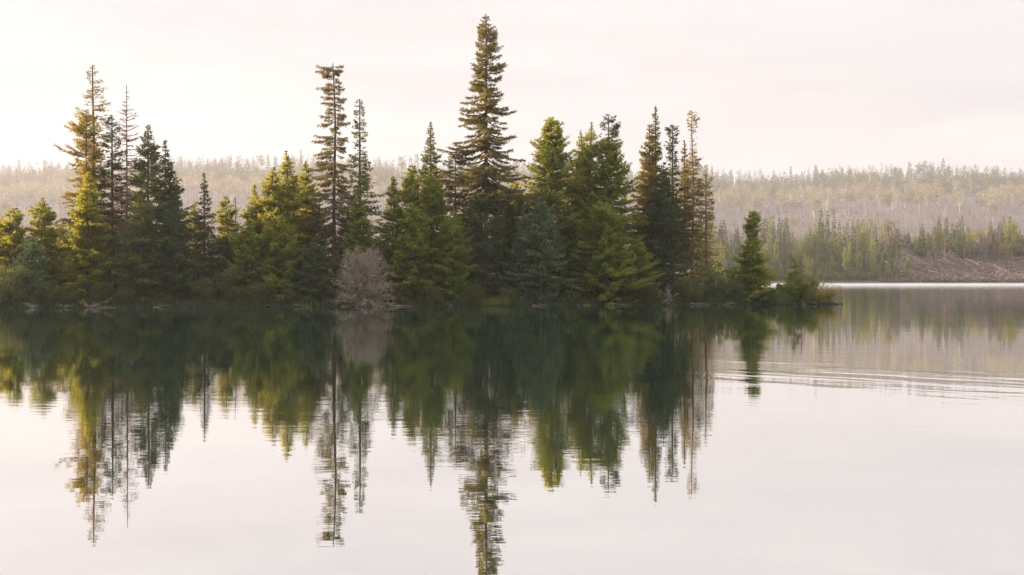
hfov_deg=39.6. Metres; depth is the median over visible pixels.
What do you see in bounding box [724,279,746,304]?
shrub
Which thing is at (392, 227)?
cedar tree
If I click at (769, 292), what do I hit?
shrub
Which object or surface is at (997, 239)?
rusty spruce
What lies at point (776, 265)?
conifer tree
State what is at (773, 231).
conifer tree
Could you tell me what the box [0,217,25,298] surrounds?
cedar tree
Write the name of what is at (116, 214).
tree
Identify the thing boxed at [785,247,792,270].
conifer tree
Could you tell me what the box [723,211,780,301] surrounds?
cedar tree
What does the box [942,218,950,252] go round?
conifer tree
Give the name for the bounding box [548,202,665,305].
cedar tree
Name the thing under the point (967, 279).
shore grass
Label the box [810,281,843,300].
dry stems
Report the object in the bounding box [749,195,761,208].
pale tree
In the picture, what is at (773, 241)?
conifer tree
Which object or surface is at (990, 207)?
pale tree
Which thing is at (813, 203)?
pale tree
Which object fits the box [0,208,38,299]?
cedar tree
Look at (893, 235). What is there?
leafy tree
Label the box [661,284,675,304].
bare bush
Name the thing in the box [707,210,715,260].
conifer tree
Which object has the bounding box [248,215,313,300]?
cedar tree
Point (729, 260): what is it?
conifer tree
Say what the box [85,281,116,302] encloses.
shrub
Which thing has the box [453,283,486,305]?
shrub
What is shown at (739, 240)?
conifer tree
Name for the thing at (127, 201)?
dead spruce
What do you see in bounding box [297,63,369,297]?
spruce tree
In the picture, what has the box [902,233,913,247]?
conifer tree
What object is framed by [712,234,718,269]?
conifer tree
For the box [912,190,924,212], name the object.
pale tree
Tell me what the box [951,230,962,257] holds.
conifer tree
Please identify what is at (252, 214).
cedar tree
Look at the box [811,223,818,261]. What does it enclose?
conifer tree
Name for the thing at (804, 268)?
conifer tree
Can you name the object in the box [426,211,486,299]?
cedar tree
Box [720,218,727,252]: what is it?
conifer tree
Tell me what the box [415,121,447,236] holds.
fir tree
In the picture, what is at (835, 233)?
conifer tree
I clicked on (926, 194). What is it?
pale tree
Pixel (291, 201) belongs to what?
cedar tree
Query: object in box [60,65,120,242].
spruce tree
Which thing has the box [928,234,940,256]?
conifer tree
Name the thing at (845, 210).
pale tree
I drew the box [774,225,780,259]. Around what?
conifer tree
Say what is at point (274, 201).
cedar tree
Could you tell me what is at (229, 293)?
shrub
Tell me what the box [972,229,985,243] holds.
leafy tree
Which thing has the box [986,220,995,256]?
conifer tree
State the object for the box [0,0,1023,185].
sky
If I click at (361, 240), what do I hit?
cedar tree
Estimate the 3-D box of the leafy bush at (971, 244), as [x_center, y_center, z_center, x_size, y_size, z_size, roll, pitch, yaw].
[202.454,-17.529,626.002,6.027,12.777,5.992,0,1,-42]
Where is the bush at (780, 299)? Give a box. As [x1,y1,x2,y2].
[763,291,803,304]
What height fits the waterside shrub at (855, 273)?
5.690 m
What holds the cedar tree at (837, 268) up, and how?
on the hillside
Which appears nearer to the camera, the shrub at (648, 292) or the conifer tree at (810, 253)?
the shrub at (648, 292)
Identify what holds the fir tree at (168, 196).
on the island ground at (239, 304)
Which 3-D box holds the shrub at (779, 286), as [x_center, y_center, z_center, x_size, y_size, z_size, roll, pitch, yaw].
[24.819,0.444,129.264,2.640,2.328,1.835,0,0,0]
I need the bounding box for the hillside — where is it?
[0,170,1023,282]
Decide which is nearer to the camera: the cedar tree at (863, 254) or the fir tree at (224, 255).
the fir tree at (224, 255)
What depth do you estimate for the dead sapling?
130.00 m
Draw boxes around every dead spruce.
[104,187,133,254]
[107,85,140,274]
[230,196,239,250]
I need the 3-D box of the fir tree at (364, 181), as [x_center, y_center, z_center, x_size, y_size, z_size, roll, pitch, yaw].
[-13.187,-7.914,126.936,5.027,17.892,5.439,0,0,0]
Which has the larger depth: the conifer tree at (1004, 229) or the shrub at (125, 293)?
the conifer tree at (1004, 229)
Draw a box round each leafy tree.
[257,154,265,169]
[397,155,407,169]
[717,242,731,268]
[760,242,775,266]
[793,235,804,269]
[817,219,826,248]
[829,233,842,262]
[859,216,876,261]
[881,218,901,255]
[915,163,922,174]
[963,230,974,250]
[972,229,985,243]
[1001,219,1017,243]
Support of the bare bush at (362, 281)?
on the island ground at (239, 304)
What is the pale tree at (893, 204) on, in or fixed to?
on the hillside
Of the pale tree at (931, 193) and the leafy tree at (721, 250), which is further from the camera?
the pale tree at (931, 193)
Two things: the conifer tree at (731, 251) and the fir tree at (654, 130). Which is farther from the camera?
the conifer tree at (731, 251)
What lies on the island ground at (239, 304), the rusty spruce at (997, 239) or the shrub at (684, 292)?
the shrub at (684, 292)
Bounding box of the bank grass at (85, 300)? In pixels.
[0,295,818,307]
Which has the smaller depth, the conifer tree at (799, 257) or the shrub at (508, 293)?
the shrub at (508, 293)
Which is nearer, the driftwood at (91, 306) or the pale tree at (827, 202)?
the driftwood at (91, 306)
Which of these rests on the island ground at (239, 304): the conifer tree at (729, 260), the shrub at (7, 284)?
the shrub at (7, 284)
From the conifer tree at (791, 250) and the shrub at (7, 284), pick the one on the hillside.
the conifer tree at (791, 250)
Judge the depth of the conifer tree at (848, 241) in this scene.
654.39 m
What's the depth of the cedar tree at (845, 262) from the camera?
595.97 m
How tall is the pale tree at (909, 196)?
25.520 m
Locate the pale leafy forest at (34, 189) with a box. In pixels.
[0,167,1023,213]
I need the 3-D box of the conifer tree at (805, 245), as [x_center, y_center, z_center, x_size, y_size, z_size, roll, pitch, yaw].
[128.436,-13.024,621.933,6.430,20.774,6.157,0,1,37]
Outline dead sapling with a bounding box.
[797,255,806,296]
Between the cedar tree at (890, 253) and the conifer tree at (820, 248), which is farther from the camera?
the conifer tree at (820, 248)
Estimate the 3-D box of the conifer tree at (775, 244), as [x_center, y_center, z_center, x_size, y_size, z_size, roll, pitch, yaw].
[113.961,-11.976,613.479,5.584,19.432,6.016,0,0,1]
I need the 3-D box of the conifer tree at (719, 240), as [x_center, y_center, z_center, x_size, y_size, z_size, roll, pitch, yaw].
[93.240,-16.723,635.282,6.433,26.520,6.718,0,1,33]
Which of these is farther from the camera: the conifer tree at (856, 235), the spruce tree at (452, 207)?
the conifer tree at (856, 235)
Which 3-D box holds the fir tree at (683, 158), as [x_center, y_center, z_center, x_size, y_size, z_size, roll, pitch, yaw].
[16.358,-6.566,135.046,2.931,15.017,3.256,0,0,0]
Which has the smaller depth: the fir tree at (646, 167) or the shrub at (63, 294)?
the shrub at (63, 294)
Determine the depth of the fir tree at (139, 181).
120.83 m
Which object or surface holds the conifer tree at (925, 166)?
on the hillside
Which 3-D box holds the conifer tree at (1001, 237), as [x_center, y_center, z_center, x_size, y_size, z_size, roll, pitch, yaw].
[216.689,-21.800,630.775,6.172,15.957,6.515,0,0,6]
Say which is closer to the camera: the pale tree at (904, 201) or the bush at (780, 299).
the bush at (780, 299)
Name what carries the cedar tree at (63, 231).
on the island ground at (239, 304)
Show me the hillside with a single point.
(975, 210)
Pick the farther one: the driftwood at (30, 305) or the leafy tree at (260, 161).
the leafy tree at (260, 161)
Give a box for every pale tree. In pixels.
[0,196,11,210]
[227,187,236,203]
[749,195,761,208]
[761,184,772,199]
[807,198,819,212]
[821,191,832,210]
[828,202,838,218]
[840,182,848,195]
[842,206,851,221]
[878,190,893,207]
[889,198,899,210]
[900,194,908,208]
[904,188,914,203]
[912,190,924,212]
[921,186,929,203]
[925,187,938,204]
[930,187,940,207]
[987,202,996,218]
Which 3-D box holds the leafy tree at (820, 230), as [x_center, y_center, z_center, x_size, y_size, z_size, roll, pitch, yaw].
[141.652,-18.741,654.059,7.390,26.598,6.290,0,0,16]
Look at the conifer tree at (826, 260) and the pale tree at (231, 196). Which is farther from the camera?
the pale tree at (231, 196)
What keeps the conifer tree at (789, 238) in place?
on the hillside
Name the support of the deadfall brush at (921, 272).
on the hillside
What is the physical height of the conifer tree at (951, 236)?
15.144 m
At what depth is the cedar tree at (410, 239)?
123.42 m
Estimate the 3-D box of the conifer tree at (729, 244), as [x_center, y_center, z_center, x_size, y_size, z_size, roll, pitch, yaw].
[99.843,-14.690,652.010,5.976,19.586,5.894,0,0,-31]
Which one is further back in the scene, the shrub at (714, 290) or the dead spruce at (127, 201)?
the shrub at (714, 290)
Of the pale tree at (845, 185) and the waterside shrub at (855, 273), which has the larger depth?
the pale tree at (845, 185)
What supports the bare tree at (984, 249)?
on the hillside
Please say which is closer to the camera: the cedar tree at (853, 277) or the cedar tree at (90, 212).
the cedar tree at (90, 212)
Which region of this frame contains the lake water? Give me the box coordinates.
[0,283,1023,574]
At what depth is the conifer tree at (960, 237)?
625.11 m
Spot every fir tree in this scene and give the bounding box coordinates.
[103,124,189,298]
[108,202,179,303]
[141,140,202,296]
[141,206,215,301]
[185,173,230,298]
[206,234,233,295]
[302,203,331,296]
[328,229,350,291]
[335,99,387,264]
[370,235,390,266]
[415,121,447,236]
[629,124,667,269]
[632,105,673,261]
[635,162,696,294]
[662,124,690,293]
[672,110,711,287]
[678,140,697,278]
[695,165,732,295]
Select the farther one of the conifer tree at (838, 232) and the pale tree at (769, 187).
the pale tree at (769, 187)
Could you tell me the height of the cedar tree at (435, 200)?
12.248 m
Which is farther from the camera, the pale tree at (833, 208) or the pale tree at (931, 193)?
the pale tree at (931, 193)
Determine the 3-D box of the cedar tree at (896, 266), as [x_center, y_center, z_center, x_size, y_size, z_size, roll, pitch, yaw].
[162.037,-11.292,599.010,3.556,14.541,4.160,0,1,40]
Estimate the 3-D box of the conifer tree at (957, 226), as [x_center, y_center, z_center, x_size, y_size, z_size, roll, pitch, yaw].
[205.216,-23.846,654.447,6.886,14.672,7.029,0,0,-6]
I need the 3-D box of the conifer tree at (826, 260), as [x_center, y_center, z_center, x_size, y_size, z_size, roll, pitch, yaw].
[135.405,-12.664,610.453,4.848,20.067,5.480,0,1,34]
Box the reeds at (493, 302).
[474,294,522,305]
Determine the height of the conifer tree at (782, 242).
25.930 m
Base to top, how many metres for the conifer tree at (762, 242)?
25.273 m
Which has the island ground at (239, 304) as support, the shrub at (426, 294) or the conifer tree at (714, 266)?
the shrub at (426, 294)
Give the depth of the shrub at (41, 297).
115.94 m
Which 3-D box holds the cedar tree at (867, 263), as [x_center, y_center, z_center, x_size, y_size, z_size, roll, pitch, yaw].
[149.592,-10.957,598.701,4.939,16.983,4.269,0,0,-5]
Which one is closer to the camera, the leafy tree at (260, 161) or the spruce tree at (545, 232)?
the spruce tree at (545, 232)
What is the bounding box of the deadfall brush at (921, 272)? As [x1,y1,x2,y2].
[876,239,1023,282]
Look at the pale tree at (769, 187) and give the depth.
1990.45 m
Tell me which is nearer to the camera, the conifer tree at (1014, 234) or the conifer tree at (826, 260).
the conifer tree at (826, 260)
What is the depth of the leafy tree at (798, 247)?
629.05 m
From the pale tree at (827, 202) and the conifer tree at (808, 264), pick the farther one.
the pale tree at (827, 202)
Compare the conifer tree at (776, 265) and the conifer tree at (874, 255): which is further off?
the conifer tree at (874, 255)
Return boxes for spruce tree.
[6,237,57,300]
[44,107,118,282]
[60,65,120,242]
[94,115,132,297]
[278,241,346,301]
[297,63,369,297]
[436,13,528,287]
[437,158,480,291]
[498,186,581,301]
[505,201,541,299]
[598,114,623,187]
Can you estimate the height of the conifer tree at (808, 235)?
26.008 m
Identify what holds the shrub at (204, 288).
on the island ground at (239, 304)
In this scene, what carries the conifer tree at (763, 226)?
on the hillside
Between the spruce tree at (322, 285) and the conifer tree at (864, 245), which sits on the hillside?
the conifer tree at (864, 245)
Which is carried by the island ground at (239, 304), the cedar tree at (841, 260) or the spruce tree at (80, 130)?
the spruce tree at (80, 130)
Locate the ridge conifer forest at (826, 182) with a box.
[0,154,1023,198]
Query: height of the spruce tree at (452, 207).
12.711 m
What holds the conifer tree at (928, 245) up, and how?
on the hillside
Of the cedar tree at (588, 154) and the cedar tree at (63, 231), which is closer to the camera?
the cedar tree at (63, 231)
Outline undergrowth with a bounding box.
[0,246,747,300]
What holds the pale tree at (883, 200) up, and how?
on the hillside
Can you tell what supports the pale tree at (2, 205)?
on the hillside
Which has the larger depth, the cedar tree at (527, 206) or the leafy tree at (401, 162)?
the leafy tree at (401, 162)
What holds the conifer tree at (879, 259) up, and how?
on the hillside
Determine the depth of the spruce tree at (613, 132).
131.60 m
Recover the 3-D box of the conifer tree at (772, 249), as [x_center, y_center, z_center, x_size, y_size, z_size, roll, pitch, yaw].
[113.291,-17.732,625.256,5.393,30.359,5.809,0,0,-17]
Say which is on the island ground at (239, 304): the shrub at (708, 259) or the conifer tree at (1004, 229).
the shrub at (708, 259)
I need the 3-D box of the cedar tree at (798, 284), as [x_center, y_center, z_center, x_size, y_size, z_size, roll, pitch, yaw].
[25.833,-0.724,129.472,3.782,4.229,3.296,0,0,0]
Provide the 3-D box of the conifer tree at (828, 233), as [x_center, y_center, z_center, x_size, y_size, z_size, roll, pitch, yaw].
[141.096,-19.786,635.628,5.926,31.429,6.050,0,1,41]
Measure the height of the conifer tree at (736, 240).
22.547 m
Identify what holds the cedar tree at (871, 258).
on the hillside
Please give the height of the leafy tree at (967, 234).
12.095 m
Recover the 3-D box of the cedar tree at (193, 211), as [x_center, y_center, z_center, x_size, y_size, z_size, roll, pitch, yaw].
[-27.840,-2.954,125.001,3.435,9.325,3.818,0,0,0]
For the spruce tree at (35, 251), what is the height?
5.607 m
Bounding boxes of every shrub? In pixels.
[0,263,33,304]
[21,276,58,304]
[54,285,84,305]
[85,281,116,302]
[111,288,134,306]
[189,277,217,304]
[212,269,250,303]
[244,281,277,305]
[389,282,411,304]
[417,284,447,305]
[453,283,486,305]
[498,286,518,304]
[637,282,665,304]
[672,277,707,303]
[698,271,734,302]
[701,245,713,291]
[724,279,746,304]
[758,288,779,302]
[776,280,799,300]
[798,274,836,303]
[851,268,860,280]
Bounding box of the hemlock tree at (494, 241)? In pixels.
[456,189,517,299]
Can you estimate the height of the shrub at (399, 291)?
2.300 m
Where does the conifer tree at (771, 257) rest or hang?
on the hillside
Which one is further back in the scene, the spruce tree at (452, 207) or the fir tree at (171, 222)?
the spruce tree at (452, 207)
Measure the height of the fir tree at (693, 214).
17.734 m
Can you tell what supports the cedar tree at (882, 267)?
on the hillside
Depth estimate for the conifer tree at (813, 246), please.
616.60 m
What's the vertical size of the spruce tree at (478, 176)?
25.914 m
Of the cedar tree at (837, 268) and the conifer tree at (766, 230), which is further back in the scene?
the conifer tree at (766, 230)
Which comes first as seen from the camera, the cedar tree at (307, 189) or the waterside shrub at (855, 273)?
the cedar tree at (307, 189)
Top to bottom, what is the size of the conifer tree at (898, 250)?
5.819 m
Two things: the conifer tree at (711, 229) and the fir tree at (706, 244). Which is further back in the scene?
the conifer tree at (711, 229)
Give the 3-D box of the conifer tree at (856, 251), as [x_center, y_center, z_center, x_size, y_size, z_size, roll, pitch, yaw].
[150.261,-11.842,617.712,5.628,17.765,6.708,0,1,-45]
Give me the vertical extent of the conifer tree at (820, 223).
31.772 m
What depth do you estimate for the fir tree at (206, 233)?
122.03 m
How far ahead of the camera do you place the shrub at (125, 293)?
117.19 m
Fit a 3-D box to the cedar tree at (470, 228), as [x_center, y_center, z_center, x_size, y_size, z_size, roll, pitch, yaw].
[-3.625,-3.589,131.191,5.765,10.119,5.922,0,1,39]
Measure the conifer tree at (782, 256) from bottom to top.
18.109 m
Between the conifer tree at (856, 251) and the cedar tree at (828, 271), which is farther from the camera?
the conifer tree at (856, 251)
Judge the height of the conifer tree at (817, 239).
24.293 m
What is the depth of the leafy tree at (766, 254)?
607.68 m
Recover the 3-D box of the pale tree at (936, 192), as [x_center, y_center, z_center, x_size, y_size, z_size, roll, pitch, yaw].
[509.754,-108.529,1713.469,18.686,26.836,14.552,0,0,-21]
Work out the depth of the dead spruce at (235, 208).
126.16 m
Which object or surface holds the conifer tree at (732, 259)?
on the hillside
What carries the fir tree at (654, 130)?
on the island ground at (239, 304)
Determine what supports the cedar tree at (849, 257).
on the hillside
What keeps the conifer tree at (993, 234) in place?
on the hillside
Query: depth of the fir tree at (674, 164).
133.57 m
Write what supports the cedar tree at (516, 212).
on the island ground at (239, 304)
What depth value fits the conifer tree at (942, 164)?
2598.25 m
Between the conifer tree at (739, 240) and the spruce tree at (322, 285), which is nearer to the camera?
the spruce tree at (322, 285)
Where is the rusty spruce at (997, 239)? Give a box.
[991,225,1002,257]
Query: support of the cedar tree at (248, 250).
on the island ground at (239, 304)
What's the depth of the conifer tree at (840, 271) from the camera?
610.71 m
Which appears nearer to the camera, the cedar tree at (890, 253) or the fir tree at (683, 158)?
the fir tree at (683, 158)
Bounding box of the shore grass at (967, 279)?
[917,276,1023,281]
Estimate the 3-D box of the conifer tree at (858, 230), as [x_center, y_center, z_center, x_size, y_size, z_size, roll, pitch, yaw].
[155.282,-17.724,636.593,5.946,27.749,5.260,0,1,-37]
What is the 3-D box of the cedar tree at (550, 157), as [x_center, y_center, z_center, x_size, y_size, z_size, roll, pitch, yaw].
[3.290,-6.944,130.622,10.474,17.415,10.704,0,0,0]
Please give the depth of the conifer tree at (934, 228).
647.12 m
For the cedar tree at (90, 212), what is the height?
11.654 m
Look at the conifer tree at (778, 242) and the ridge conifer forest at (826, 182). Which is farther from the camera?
the ridge conifer forest at (826, 182)
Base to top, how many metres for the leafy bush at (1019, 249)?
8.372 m
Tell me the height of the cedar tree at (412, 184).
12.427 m
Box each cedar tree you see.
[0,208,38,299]
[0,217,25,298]
[20,198,65,298]
[49,224,82,285]
[52,171,124,304]
[96,225,121,298]
[183,201,207,269]
[210,196,243,297]
[218,224,269,300]
[227,184,263,293]
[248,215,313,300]
[249,166,301,282]
[260,151,312,295]
[291,160,327,274]
[339,188,380,281]
[373,176,406,297]
[382,165,433,294]
[383,202,442,300]
[399,173,456,298]
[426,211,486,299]
[457,195,492,289]
[488,203,519,290]
[498,180,528,295]
[499,117,598,298]
[508,190,539,279]
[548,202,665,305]
[553,122,617,296]
[565,130,594,297]
[580,137,661,301]
[619,241,661,299]
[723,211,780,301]
[775,257,809,300]
[824,261,832,280]
[827,256,836,280]
[833,262,839,280]
[839,254,842,280]
[841,246,849,279]
[846,241,852,279]
[850,253,861,280]
[851,250,864,280]
[858,247,866,280]
[863,241,872,280]
[866,246,876,280]
[872,264,881,280]
[879,252,884,275]
[887,246,894,273]
[892,245,900,276]
[904,257,912,278]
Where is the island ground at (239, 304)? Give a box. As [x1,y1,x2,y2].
[0,295,819,307]
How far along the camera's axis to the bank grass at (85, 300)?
120.78 m
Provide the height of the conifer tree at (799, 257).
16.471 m
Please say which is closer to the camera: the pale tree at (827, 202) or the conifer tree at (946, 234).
the conifer tree at (946, 234)
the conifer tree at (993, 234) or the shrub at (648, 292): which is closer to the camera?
the shrub at (648, 292)
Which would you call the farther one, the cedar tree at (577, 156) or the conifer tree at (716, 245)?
the conifer tree at (716, 245)
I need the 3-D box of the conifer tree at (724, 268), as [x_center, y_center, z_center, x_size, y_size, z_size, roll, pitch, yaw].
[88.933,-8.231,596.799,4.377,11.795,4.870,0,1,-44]
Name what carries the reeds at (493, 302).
on the island ground at (239, 304)
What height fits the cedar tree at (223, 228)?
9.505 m
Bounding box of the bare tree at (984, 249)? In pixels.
[974,230,991,261]
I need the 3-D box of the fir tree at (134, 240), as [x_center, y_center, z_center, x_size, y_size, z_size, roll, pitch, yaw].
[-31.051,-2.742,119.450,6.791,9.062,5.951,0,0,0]
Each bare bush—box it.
[326,243,399,306]
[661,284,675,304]
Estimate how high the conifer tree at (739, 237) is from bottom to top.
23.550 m
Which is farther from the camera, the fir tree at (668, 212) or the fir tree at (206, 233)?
the fir tree at (668, 212)
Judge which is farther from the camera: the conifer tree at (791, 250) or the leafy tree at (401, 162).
the leafy tree at (401, 162)
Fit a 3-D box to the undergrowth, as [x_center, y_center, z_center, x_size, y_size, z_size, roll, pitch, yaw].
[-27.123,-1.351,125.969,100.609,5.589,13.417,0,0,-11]
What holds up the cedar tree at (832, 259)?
on the hillside
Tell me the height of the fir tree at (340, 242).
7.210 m
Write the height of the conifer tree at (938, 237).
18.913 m
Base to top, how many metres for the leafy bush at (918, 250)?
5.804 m
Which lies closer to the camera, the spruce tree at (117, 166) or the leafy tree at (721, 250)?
the spruce tree at (117, 166)
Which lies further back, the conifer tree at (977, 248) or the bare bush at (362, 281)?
the conifer tree at (977, 248)
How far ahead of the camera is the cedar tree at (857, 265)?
596.21 m
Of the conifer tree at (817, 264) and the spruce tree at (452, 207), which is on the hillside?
the conifer tree at (817, 264)
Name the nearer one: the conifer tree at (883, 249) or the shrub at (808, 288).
the shrub at (808, 288)
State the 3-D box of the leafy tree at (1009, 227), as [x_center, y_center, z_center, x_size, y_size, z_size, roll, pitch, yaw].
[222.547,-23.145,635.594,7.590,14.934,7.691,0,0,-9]
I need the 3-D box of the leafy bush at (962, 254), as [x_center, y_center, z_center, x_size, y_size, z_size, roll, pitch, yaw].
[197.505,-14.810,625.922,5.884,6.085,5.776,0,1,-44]
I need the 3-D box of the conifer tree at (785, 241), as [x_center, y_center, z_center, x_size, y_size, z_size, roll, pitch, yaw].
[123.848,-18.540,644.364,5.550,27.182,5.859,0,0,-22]
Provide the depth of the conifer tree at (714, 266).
596.26 m
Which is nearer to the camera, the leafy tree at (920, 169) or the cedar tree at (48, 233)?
the cedar tree at (48, 233)
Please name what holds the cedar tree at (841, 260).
on the hillside
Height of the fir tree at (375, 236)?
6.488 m
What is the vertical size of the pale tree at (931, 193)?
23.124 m
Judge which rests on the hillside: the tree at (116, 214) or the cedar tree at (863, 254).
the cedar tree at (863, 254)
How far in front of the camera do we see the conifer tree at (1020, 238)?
628.01 m
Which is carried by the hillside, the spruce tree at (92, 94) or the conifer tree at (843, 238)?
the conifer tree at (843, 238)
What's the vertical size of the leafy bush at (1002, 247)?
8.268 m
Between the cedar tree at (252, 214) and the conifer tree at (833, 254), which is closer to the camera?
the cedar tree at (252, 214)
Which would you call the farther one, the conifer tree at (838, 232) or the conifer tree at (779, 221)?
the conifer tree at (779, 221)
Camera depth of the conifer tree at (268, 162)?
2598.27 m
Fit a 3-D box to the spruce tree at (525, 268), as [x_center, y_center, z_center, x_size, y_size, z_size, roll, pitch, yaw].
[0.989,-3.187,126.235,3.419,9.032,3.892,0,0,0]
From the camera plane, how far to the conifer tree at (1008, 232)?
639.76 m
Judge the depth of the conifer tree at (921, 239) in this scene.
625.92 m
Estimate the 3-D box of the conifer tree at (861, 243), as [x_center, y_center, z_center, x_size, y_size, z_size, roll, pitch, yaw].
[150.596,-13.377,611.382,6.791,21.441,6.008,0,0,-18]
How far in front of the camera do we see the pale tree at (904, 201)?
1678.12 m
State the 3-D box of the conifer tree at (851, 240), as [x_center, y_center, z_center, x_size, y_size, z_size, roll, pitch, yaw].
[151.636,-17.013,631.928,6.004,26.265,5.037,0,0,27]
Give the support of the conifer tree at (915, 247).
on the hillside
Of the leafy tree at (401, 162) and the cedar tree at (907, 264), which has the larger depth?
the leafy tree at (401, 162)
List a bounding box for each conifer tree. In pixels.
[266,153,270,169]
[414,153,419,170]
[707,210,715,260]
[711,247,718,274]
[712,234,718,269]
[718,223,724,257]
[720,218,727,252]
[720,254,727,277]
[723,232,731,274]
[723,244,731,269]
[728,234,732,262]
[729,233,734,268]
[730,249,735,269]
[732,227,739,255]
[733,226,741,266]
[733,239,741,269]
[759,226,764,253]
[760,218,766,253]
[763,216,769,263]
[766,216,775,267]
[766,238,775,280]
[769,215,775,255]
[770,223,778,268]
[770,256,781,280]
[773,237,781,278]
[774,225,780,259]
[777,216,783,265]
[778,240,787,275]
[779,221,786,266]
[781,214,792,268]
[783,219,787,254]
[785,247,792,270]
[790,232,796,259]
[791,251,798,275]
[795,245,803,277]
[802,234,808,272]
[803,252,808,273]
[804,231,815,279]
[805,256,812,280]
[806,221,811,253]
[808,232,816,273]
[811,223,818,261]
[812,226,821,269]
[812,253,824,280]
[816,208,827,270]
[817,225,826,280]
[822,235,832,279]
[824,209,831,268]
[827,240,838,279]
[830,211,838,272]
[836,222,844,278]
[837,245,846,280]
[838,227,846,266]
[844,219,851,258]
[848,220,857,276]
[852,218,859,265]
[853,219,861,267]
[853,240,863,278]
[857,233,867,275]
[859,234,867,277]
[866,233,878,280]
[870,224,879,271]
[874,242,881,270]
[877,243,887,270]
[878,226,885,251]
[893,242,902,254]
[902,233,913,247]
[913,238,923,255]
[916,224,926,256]
[922,161,927,176]
[923,232,932,251]
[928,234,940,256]
[929,226,937,249]
[934,215,942,249]
[940,158,945,177]
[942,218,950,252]
[947,224,956,251]
[951,222,962,248]
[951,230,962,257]
[956,215,967,258]
[974,241,986,257]
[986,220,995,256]
[989,228,998,254]
[994,220,1005,254]
[1000,217,1006,244]
[1006,216,1013,246]
[1008,225,1018,251]
[1011,231,1023,256]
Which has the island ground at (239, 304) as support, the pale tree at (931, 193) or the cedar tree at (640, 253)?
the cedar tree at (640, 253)
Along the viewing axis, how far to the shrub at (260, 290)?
119.50 m
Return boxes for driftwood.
[24,303,41,307]
[84,301,102,307]
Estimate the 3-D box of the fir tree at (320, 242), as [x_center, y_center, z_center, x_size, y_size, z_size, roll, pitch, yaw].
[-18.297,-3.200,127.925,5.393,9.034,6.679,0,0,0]
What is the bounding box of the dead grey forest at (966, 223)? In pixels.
[0,178,1023,264]
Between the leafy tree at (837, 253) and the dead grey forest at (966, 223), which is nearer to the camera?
the leafy tree at (837, 253)
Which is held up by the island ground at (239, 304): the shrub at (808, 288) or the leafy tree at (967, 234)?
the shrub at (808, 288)
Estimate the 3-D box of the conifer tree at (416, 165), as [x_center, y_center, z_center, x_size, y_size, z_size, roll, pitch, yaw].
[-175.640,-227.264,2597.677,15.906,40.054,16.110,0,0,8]
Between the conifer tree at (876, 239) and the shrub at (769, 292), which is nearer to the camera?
the shrub at (769, 292)
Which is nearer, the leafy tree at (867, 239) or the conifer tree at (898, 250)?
the conifer tree at (898, 250)
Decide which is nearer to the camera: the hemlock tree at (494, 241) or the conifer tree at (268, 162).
the hemlock tree at (494, 241)
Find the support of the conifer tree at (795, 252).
on the hillside
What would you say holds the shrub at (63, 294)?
on the island ground at (239, 304)
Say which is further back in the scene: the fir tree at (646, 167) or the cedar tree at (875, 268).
the cedar tree at (875, 268)
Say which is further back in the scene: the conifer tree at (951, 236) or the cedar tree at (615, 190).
the conifer tree at (951, 236)
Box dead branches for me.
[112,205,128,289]
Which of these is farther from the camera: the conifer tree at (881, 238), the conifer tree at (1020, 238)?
the conifer tree at (881, 238)
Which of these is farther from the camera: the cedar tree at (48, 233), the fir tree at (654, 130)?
the fir tree at (654, 130)
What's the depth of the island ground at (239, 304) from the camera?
120.86 m
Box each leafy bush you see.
[913,245,924,253]
[956,248,966,257]
[966,233,977,255]
[997,241,1010,257]
[1015,242,1023,255]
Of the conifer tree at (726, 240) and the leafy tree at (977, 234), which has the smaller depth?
the conifer tree at (726, 240)
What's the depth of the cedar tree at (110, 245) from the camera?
122.97 m
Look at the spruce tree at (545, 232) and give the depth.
125.27 m
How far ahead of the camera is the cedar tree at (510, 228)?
129.91 m

